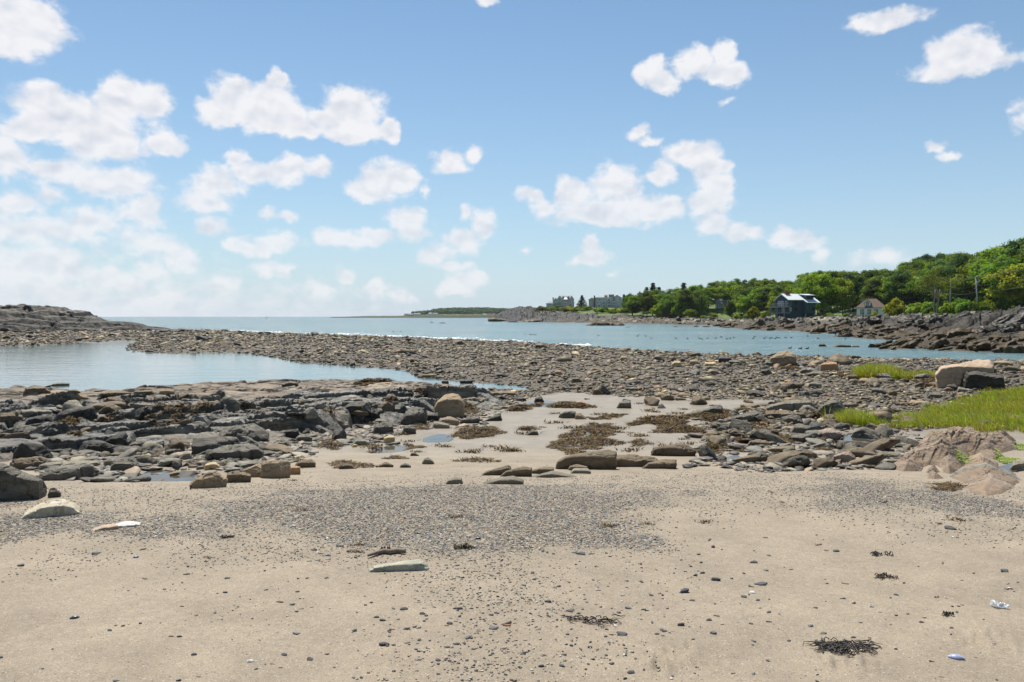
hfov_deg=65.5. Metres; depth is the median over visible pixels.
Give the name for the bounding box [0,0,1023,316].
sky
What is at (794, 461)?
loose rock
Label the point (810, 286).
broadleaf tree
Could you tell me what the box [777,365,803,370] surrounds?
seaweed patch
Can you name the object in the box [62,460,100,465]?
rock
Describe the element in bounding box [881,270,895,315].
broadleaf tree
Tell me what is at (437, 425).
rock
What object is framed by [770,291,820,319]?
blue house
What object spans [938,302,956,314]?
shrub
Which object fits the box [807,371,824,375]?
rock
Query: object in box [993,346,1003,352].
angular rock
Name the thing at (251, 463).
rock
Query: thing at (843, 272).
broadleaf tree
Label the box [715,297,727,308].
hip roofed house
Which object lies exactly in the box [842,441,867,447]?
loose rock
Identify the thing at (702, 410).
loose rock
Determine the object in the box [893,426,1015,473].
rock outcrop
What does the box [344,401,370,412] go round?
boulder
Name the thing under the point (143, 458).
loose rock
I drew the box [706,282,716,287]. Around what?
broadleaf tree
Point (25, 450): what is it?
loose rock
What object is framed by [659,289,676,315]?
broadleaf tree
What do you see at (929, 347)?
shore boulder
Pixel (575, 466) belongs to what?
rock
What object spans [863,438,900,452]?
loose rock
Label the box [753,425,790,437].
seaweed patch
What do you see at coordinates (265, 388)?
rock ledge
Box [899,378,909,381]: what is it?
cobblestone
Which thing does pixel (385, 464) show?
rock
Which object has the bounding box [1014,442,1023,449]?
algae patch
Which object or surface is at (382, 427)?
rock
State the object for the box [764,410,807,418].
boulder
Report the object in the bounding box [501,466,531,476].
rock
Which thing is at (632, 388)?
rock
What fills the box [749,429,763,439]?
loose rock
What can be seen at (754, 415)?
boulder
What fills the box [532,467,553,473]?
rock
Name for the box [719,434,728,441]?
loose rock
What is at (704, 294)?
broadleaf tree
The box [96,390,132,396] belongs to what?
rock
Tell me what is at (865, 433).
loose rock
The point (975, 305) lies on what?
shrub
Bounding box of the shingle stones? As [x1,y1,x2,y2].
[0,328,1023,431]
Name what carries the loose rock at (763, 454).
on the ground at (38, 623)
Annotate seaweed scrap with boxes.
[358,444,387,448]
[360,442,392,446]
[427,442,451,446]
[453,449,480,453]
[484,444,521,451]
[493,445,525,451]
[542,419,569,423]
[558,424,582,428]
[597,522,618,528]
[606,428,629,432]
[616,446,643,451]
[627,432,649,435]
[946,515,973,520]
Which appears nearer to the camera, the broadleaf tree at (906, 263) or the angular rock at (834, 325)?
the angular rock at (834, 325)
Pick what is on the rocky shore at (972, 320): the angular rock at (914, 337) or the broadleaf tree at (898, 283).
the angular rock at (914, 337)
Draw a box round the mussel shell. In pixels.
[947,654,965,659]
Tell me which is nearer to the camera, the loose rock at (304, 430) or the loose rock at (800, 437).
the loose rock at (800, 437)
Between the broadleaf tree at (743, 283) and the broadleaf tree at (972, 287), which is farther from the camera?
the broadleaf tree at (743, 283)
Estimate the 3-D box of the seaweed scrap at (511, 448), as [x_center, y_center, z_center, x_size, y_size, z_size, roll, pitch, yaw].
[-0.023,1.948,14.441,0.712,0.067,0.386,1,2,36]
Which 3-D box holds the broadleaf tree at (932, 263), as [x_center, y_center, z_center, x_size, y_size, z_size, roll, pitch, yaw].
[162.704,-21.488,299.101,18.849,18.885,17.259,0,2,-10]
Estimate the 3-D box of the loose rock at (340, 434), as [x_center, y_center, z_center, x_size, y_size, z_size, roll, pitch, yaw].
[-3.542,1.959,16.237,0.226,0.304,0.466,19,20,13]
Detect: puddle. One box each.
[140,469,201,481]
[372,445,406,452]
[423,434,452,442]
[525,400,553,406]
[721,455,739,461]
[833,434,891,449]
[999,463,1017,471]
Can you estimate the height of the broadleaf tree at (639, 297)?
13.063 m
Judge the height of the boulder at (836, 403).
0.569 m
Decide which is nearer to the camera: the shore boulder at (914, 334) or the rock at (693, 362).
the rock at (693, 362)
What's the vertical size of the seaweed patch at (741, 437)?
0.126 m
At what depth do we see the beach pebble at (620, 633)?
3.98 m
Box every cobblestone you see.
[622,373,633,377]
[654,392,665,396]
[666,356,675,360]
[690,370,699,374]
[705,381,718,385]
[721,363,731,366]
[746,390,764,396]
[758,369,772,374]
[762,361,773,365]
[769,393,778,396]
[772,385,786,391]
[781,382,802,388]
[783,397,792,401]
[799,391,809,395]
[808,390,824,395]
[809,360,821,364]
[819,374,829,377]
[822,419,839,424]
[828,353,852,364]
[833,422,849,429]
[843,404,853,407]
[848,379,860,382]
[859,378,867,382]
[865,377,881,383]
[869,411,892,422]
[874,408,891,415]
[878,378,894,382]
[897,366,910,371]
[897,402,909,405]
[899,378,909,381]
[900,416,916,421]
[911,373,931,379]
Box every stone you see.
[92,524,118,530]
[113,521,140,527]
[170,471,179,475]
[204,462,219,469]
[290,466,300,474]
[368,559,428,571]
[383,435,394,442]
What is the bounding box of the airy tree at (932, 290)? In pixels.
[911,270,964,312]
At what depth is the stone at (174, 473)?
11.02 m
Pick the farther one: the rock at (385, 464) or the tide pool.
the tide pool
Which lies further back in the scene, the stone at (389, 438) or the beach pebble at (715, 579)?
the stone at (389, 438)
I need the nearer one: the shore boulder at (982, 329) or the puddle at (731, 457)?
the puddle at (731, 457)
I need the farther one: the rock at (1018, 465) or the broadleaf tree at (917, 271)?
the broadleaf tree at (917, 271)
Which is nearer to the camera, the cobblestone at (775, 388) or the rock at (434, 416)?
the rock at (434, 416)
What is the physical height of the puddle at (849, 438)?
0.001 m
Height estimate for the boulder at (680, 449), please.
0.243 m
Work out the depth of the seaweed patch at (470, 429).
17.33 m
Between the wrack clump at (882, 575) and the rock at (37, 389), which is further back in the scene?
the rock at (37, 389)
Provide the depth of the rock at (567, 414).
21.19 m
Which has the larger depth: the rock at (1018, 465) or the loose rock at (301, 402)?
the loose rock at (301, 402)
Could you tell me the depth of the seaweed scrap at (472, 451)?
14.15 m
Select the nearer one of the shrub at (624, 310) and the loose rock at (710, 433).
the loose rock at (710, 433)
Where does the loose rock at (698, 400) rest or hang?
on the ground at (38, 623)
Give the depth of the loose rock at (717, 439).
15.02 m
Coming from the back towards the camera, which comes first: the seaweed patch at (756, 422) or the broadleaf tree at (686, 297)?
the broadleaf tree at (686, 297)
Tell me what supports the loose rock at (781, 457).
on the ground at (38, 623)
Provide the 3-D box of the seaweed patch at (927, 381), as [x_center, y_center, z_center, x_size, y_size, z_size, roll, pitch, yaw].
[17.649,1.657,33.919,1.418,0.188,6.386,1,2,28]
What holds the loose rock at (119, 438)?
on the rock ledge at (276, 419)
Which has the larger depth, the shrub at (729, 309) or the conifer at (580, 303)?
the conifer at (580, 303)
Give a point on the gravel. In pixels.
(315, 515)
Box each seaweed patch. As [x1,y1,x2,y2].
[59,415,82,435]
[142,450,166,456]
[144,401,187,426]
[186,400,216,414]
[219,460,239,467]
[239,400,270,409]
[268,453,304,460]
[313,437,348,449]
[322,404,335,417]
[327,459,378,468]
[352,377,397,385]
[361,402,374,427]
[378,454,409,458]
[381,395,401,402]
[405,443,427,449]
[412,422,431,429]
[415,385,433,396]
[447,425,497,438]
[451,455,501,462]
[465,401,479,413]
[473,425,506,436]
[505,402,544,410]
[518,425,537,430]
[544,400,595,408]
[546,435,628,454]
[555,423,620,437]
[588,413,626,419]
[618,413,709,433]
[628,438,654,446]
[681,408,747,421]
[696,442,729,453]
[733,433,748,443]
[735,407,750,411]
[749,420,776,425]
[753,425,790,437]
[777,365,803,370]
[781,435,796,442]
[804,410,819,416]
[814,444,835,450]
[817,437,835,445]
[831,371,852,377]
[867,423,900,429]
[912,377,935,386]
[923,480,968,490]
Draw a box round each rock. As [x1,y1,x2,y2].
[0,411,23,422]
[1,432,31,438]
[12,443,52,459]
[14,421,25,426]
[15,410,21,414]
[21,409,51,417]
[23,385,50,394]
[25,415,53,424]
[38,461,62,469]
[48,437,60,441]
[48,487,60,497]
[51,382,69,385]
[51,448,71,452]
[54,406,97,421]
[57,450,70,456]
[58,393,88,399]
[59,454,87,459]
[61,400,82,411]
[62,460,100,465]
[67,389,79,393]
[80,427,92,431]
[81,456,98,459]
[87,401,125,409]
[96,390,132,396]
[97,416,109,421]
[99,404,121,414]
[99,452,110,456]
[103,397,124,401]
[104,429,114,434]
[104,458,112,465]
[105,431,127,445]
[106,445,123,452]
[111,452,140,455]
[112,445,142,452]
[128,440,144,446]
[133,390,153,394]
[134,407,144,420]
[136,454,156,463]
[142,442,164,452]
[155,329,180,331]
[156,441,164,447]
[157,419,179,423]
[158,389,174,394]
[158,458,179,463]
[164,441,184,450]
[165,449,181,454]
[169,438,189,447]
[172,460,181,467]
[178,328,202,331]
[178,394,185,399]
[179,420,193,424]
[179,452,192,459]
[196,449,211,454]
[197,461,209,465]
[219,395,240,409]
[227,471,250,482]
[240,460,262,467]
[262,443,294,455]
[264,450,274,455]
[282,381,298,386]
[284,429,298,438]
[287,412,305,415]
[295,459,315,467]
[296,428,309,432]
[296,434,311,441]
[298,400,304,404]
[304,407,318,418]
[331,429,346,440]
[339,463,356,468]
[341,401,353,405]
[350,411,368,415]
[350,438,368,445]
[353,424,372,426]
[372,422,393,433]
[375,418,387,422]
[377,401,393,413]
[379,462,393,466]
[400,463,410,467]
[402,425,415,433]
[420,374,436,377]
[422,457,433,463]
[427,412,438,420]
[432,422,449,428]
[439,416,458,425]
[445,477,462,483]
[460,379,472,382]
[460,416,479,422]
[482,465,510,475]
[483,476,523,484]
[484,413,501,420]
[491,391,515,395]
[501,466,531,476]
[526,429,538,434]
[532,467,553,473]
[532,471,576,477]
[534,396,543,401]
[535,343,546,347]
[559,411,575,417]
[568,464,587,469]
[570,468,590,473]
[571,377,581,382]
[575,413,586,418]
[592,388,603,394]
[600,383,610,393]
[616,400,630,407]
[620,356,628,360]
[625,386,638,390]
[642,459,676,468]
[644,396,659,405]
[652,355,664,360]
[660,394,674,399]
[671,361,681,366]
[687,408,705,413]
[689,359,699,365]
[690,395,707,404]
[699,445,717,460]
[701,430,720,438]
[701,436,708,441]
[704,362,717,365]
[705,405,722,413]
[707,435,726,444]
[709,422,729,429]
[716,425,726,431]
[717,431,730,437]
[717,455,726,460]
[718,356,731,362]
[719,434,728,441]
[721,428,744,436]
[728,360,741,364]
[729,418,752,432]
[731,454,760,462]
[747,452,772,461]
[748,439,769,445]
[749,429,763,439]
[752,429,785,442]
[761,452,774,461]
[765,316,773,320]
[766,445,794,451]
[766,450,813,462]
[780,415,803,424]
[782,455,810,467]
[783,447,795,450]
[789,432,817,441]
[790,423,803,432]
[791,425,821,432]
[796,367,817,372]
[799,405,816,411]
[802,449,816,457]
[803,430,821,437]
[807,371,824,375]
[807,381,820,387]
[810,323,825,332]
[813,458,837,467]
[824,414,835,418]
[827,323,839,327]
[836,440,870,449]
[839,319,851,325]
[842,333,852,336]
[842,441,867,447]
[842,443,857,449]
[845,454,888,464]
[847,375,857,380]
[851,427,880,438]
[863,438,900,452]
[868,343,882,346]
[870,387,887,393]
[875,423,895,436]
[876,373,892,377]
[879,451,901,456]
[880,327,898,331]
[885,459,897,462]
[894,436,916,442]
[895,339,907,345]
[899,336,917,339]
[900,339,918,347]
[902,444,910,449]
[906,438,919,446]
[908,400,929,403]
[916,332,929,337]
[923,317,936,324]
[927,392,946,397]
[931,327,973,339]
[931,338,949,347]
[937,347,952,350]
[946,332,954,338]
[946,384,957,390]
[957,387,974,392]
[959,335,976,340]
[991,342,997,348]
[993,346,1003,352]
[994,361,1012,365]
[1003,336,1011,341]
[1003,345,1023,352]
[1006,339,1015,344]
[1009,460,1023,470]
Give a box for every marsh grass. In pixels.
[833,406,877,426]
[842,384,1023,432]
[849,361,902,379]
[894,368,935,379]
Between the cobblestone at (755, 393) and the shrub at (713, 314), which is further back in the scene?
the shrub at (713, 314)
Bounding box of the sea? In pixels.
[100,317,1023,361]
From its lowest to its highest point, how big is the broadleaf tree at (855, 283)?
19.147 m
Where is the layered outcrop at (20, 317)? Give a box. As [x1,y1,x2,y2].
[0,304,173,331]
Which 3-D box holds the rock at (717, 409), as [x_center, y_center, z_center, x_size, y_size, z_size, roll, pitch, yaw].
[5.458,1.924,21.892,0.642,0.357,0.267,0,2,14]
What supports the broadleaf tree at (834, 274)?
on the ground at (38, 623)
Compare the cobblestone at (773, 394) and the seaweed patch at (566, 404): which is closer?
the seaweed patch at (566, 404)
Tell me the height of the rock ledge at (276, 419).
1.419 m
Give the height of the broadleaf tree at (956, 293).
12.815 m
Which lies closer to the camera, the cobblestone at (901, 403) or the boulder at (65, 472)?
the boulder at (65, 472)
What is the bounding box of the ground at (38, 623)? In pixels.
[0,291,1023,681]
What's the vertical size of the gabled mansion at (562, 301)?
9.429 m
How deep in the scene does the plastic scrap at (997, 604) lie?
4.42 m
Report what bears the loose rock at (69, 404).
on the rock ledge at (276, 419)
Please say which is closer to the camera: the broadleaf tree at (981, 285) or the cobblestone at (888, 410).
the cobblestone at (888, 410)
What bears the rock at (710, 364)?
on the ground at (38, 623)
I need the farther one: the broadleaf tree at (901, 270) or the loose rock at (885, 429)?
the broadleaf tree at (901, 270)
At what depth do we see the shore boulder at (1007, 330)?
81.59 m
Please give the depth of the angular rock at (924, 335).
104.74 m
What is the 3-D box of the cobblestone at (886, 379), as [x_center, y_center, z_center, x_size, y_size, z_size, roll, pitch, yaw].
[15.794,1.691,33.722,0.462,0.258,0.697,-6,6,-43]
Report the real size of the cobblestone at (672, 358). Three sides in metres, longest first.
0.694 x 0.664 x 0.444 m
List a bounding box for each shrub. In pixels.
[536,306,545,310]
[596,308,607,312]
[620,308,628,312]
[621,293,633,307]
[649,304,665,316]
[671,300,686,315]
[683,309,696,317]
[688,301,707,316]
[689,302,700,312]
[708,313,718,317]
[723,300,736,316]
[746,306,761,318]
[761,311,769,317]
[882,298,906,315]
[905,304,914,313]
[908,301,935,313]
[920,302,941,313]
[923,306,939,313]
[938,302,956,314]
[954,297,966,303]
[955,301,972,312]
[968,301,993,310]
[972,296,986,301]
[985,299,997,309]
[988,296,1001,300]
[995,297,1008,310]
[1005,300,1020,309]
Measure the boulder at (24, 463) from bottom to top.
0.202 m
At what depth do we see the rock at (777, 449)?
14.17 m
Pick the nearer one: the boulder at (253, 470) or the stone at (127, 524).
the stone at (127, 524)
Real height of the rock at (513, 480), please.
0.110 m
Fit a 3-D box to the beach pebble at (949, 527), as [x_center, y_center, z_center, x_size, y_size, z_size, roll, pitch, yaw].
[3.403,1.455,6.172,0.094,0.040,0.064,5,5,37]
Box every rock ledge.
[0,378,454,405]
[0,384,503,461]
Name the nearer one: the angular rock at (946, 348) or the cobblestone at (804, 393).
the cobblestone at (804, 393)
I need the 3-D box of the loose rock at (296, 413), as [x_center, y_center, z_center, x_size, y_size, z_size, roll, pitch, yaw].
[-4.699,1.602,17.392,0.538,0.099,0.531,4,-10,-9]
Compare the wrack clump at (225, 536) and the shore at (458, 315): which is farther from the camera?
the shore at (458, 315)
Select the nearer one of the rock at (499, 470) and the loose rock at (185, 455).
the rock at (499, 470)
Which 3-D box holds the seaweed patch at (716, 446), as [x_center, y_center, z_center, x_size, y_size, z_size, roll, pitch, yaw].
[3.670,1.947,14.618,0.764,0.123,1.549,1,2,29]
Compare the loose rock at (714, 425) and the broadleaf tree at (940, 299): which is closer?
the loose rock at (714, 425)
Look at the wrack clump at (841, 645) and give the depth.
3.81 m
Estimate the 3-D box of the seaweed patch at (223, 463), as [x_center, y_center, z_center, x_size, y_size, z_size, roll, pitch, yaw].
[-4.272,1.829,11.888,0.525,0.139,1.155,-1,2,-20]
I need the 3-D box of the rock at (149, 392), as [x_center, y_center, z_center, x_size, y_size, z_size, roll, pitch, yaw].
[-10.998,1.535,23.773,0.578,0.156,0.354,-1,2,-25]
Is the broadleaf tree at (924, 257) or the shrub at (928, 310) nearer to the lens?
the shrub at (928, 310)
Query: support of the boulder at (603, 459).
on the ground at (38, 623)
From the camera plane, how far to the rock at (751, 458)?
12.20 m
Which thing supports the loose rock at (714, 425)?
on the ground at (38, 623)
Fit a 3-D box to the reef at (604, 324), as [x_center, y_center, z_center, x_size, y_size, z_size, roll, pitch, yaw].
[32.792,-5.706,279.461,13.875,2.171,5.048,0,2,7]
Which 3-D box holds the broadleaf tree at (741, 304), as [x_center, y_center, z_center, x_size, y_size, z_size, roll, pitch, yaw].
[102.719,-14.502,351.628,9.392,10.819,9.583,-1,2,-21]
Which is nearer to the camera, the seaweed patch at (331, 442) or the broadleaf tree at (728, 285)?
the seaweed patch at (331, 442)
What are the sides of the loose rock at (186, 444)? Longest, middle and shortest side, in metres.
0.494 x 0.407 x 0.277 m
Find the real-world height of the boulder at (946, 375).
1.262 m
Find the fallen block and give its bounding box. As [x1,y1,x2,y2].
[0,328,10,331]
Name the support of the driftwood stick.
on the ground at (38, 623)
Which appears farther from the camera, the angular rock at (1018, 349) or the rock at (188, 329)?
the rock at (188, 329)
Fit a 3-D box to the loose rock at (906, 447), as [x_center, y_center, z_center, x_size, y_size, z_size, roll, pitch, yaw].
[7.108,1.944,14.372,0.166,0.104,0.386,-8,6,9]
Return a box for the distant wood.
[411,307,535,314]
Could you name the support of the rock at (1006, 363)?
on the ground at (38, 623)
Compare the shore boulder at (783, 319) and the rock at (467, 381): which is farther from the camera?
the shore boulder at (783, 319)
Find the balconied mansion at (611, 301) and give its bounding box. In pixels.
[588,294,621,307]
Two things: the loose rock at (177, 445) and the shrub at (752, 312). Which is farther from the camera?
the shrub at (752, 312)
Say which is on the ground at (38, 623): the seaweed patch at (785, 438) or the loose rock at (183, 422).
the seaweed patch at (785, 438)
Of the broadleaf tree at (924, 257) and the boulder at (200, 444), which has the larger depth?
the broadleaf tree at (924, 257)
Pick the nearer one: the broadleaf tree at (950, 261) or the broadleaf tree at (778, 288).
the broadleaf tree at (950, 261)
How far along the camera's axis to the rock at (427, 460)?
12.12 m
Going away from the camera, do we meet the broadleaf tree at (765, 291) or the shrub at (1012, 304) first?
the shrub at (1012, 304)
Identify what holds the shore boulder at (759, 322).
on the rocky shore at (972, 320)
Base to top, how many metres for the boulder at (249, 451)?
0.291 m
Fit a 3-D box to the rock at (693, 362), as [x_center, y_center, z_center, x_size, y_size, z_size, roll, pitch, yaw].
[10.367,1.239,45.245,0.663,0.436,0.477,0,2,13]
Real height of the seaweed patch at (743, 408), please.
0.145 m
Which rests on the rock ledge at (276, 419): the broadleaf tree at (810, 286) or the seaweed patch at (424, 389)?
the seaweed patch at (424, 389)
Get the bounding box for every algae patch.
[955,449,975,465]
[993,448,1017,463]
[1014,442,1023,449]
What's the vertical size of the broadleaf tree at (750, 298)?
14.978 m
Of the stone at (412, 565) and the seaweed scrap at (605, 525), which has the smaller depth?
the stone at (412, 565)
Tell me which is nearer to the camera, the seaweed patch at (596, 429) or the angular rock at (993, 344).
the seaweed patch at (596, 429)
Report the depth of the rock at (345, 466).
11.34 m
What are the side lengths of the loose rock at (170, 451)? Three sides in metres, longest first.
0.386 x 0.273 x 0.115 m
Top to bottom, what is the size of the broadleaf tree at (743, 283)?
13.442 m
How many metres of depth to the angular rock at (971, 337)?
81.14 m
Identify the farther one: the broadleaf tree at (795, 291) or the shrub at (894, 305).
the broadleaf tree at (795, 291)
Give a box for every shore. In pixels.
[330,312,496,317]
[492,305,1023,346]
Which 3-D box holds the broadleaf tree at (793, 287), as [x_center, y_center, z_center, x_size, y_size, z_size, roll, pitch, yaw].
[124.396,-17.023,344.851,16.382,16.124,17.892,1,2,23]
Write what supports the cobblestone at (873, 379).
on the ground at (38, 623)
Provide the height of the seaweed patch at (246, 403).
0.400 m
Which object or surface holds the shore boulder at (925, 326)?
on the rocky shore at (972, 320)
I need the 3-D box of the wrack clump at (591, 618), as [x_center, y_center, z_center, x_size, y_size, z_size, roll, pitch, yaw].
[0.437,1.450,4.155,0.334,0.025,0.177,0,2,0]
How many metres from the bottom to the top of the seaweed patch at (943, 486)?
0.152 m
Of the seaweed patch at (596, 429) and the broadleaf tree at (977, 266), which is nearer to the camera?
the seaweed patch at (596, 429)
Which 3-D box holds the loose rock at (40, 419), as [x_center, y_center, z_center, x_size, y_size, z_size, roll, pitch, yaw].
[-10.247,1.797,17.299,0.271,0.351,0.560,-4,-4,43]
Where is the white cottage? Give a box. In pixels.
[855,297,884,315]
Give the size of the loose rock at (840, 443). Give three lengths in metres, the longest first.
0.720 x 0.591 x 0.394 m
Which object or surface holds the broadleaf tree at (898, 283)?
on the ground at (38, 623)
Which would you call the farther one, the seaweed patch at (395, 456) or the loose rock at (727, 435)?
the loose rock at (727, 435)
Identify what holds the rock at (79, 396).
on the rock ledge at (276, 419)
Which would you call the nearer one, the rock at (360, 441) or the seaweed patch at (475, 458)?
the seaweed patch at (475, 458)
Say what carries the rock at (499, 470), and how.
on the ground at (38, 623)
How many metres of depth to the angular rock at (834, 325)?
164.63 m
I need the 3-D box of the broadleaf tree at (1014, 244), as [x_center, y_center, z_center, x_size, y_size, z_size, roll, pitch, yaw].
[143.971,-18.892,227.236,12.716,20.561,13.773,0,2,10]
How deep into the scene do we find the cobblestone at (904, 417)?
19.63 m
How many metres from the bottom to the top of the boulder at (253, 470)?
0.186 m
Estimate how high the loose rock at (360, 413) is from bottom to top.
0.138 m
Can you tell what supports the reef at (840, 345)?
in the sea
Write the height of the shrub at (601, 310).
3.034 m
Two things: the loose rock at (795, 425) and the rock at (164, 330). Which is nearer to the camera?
the loose rock at (795, 425)
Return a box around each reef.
[488,318,507,321]
[524,319,541,321]
[586,322,624,325]
[833,344,851,346]
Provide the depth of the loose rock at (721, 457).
13.36 m
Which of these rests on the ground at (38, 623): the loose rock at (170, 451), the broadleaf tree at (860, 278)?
the broadleaf tree at (860, 278)
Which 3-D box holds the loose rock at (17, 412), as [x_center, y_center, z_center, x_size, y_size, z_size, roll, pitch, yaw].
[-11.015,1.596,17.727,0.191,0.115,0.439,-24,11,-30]
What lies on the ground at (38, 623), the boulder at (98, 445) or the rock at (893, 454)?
the rock at (893, 454)
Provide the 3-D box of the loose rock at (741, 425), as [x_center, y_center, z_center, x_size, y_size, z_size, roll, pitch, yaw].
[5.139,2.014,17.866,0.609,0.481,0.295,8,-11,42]
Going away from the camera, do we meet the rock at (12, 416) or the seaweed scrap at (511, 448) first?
the seaweed scrap at (511, 448)
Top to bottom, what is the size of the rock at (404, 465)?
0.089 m
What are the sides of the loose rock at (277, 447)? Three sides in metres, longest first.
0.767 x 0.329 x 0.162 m
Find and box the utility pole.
[971,276,979,300]
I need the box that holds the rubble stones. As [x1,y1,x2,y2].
[11,404,924,481]
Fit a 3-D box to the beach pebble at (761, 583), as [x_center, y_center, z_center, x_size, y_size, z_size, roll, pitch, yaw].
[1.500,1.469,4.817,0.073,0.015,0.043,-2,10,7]
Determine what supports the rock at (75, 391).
on the rock ledge at (276, 419)
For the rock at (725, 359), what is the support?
on the ground at (38, 623)
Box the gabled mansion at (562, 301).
[546,296,574,306]
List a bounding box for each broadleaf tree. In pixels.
[624,296,639,314]
[636,293,644,308]
[637,289,653,310]
[637,292,653,308]
[645,294,662,316]
[657,294,676,316]
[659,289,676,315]
[673,289,695,317]
[687,297,701,309]
[688,285,699,294]
[691,290,711,317]
[693,289,711,300]
[701,287,716,308]
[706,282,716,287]
[711,287,730,302]
[719,280,740,299]
[726,281,737,299]
[729,284,745,295]
[732,289,749,310]
[733,296,755,313]
[740,279,752,287]
[743,287,769,310]
[748,280,761,286]
[754,287,776,311]
[761,279,774,286]
[763,283,775,290]
[765,296,775,313]
[766,285,784,300]
[786,284,799,293]
[788,272,814,289]
[790,287,816,309]
[795,273,808,283]
[797,272,839,315]
[814,270,836,316]
[816,270,845,312]
[826,277,857,314]
[836,271,854,310]
[843,272,863,311]
[849,274,867,304]
[857,284,886,305]
[861,270,876,278]
[861,279,884,301]
[870,269,884,277]
[874,275,901,313]
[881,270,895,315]
[882,272,913,303]
[888,269,911,304]
[894,264,913,271]
[895,261,912,270]
[897,275,925,307]
[903,271,915,309]
[904,264,948,301]
[906,269,922,274]
[910,261,927,270]
[912,266,924,274]
[915,265,949,305]
[920,253,931,261]
[920,258,949,271]
[929,274,969,304]
[932,253,946,258]
[933,259,948,305]
[939,256,972,287]
[940,277,975,301]
[944,258,970,273]
[945,252,973,265]
[949,263,989,297]
[966,247,1008,293]
[967,246,1005,263]
[967,246,1006,269]
[968,258,982,288]
[973,254,1023,296]
[977,257,998,298]
[979,264,1023,303]
[989,239,1023,263]
[1007,238,1023,248]
[1009,263,1023,296]
[1010,246,1023,261]
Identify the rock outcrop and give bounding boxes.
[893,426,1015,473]
[926,465,943,478]
[948,453,1020,495]
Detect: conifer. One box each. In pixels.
[577,295,586,306]
[649,283,656,290]
[681,283,687,289]
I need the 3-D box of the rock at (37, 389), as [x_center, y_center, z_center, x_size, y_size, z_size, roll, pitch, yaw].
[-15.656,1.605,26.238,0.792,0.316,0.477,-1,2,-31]
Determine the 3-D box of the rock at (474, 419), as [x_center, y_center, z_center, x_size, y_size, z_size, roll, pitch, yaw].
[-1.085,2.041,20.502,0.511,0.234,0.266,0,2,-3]
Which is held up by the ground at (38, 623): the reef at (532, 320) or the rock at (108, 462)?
the rock at (108, 462)
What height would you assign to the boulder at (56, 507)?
0.151 m
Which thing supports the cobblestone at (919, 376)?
on the ground at (38, 623)
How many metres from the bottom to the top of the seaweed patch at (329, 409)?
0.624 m
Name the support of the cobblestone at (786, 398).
on the ground at (38, 623)
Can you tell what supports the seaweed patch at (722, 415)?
on the ground at (38, 623)
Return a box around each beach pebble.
[379,642,389,645]
[616,631,627,635]
[680,588,688,592]
[711,577,720,580]
[754,582,765,585]
[944,525,956,529]
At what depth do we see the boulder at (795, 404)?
22.99 m
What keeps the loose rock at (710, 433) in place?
on the ground at (38, 623)
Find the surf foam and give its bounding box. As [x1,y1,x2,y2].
[229,330,592,346]
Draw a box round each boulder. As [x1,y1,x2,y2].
[0,463,46,500]
[9,456,46,469]
[20,498,80,518]
[38,464,103,480]
[78,440,113,451]
[110,456,138,470]
[189,472,227,488]
[191,436,240,454]
[205,444,263,460]
[219,423,268,440]
[242,464,260,476]
[260,460,290,478]
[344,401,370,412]
[368,407,379,418]
[399,408,427,424]
[434,393,464,417]
[555,449,616,468]
[616,454,657,466]
[651,443,695,455]
[723,411,766,421]
[749,318,765,326]
[764,398,815,410]
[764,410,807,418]
[769,350,796,365]
[778,316,790,323]
[816,399,847,415]
[818,428,841,439]
[820,361,838,370]
[832,451,855,462]
[839,447,877,457]
[865,317,881,323]
[896,315,914,323]
[909,332,920,335]
[918,324,928,329]
[922,344,934,349]
[929,314,942,321]
[935,359,993,387]
[955,338,967,341]
[955,343,965,348]
[960,371,1005,390]
[966,341,980,344]
[976,342,990,350]
[977,326,996,332]
[988,313,1017,326]
[1000,312,1023,331]
[1002,324,1015,332]
[1002,328,1012,332]
[1010,322,1023,326]
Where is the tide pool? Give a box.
[0,343,528,390]
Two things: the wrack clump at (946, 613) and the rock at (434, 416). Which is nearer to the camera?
the wrack clump at (946, 613)
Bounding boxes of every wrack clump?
[220,534,234,537]
[453,543,475,549]
[566,614,624,626]
[802,636,881,657]
[870,550,892,556]
[874,572,897,578]
[941,611,953,616]
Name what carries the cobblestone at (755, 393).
on the ground at (38, 623)
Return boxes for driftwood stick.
[367,548,405,556]
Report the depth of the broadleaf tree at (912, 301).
279.59 m
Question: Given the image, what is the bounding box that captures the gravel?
[0,470,1023,681]
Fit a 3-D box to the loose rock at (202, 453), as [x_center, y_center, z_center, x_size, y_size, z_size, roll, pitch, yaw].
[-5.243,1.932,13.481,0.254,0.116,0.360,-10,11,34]
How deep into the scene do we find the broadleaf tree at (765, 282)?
392.66 m
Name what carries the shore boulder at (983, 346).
on the rocky shore at (972, 320)
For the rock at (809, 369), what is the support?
on the shingle stones
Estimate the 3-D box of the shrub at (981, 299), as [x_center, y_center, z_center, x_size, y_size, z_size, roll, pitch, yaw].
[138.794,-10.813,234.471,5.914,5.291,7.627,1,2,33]
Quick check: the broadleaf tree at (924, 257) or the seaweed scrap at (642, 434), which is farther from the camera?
the broadleaf tree at (924, 257)
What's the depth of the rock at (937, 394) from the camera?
26.89 m
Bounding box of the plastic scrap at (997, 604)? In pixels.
[990,600,1009,608]
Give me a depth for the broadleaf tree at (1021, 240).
252.33 m
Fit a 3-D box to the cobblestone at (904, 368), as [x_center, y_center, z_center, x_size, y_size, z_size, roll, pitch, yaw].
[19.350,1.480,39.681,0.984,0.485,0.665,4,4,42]

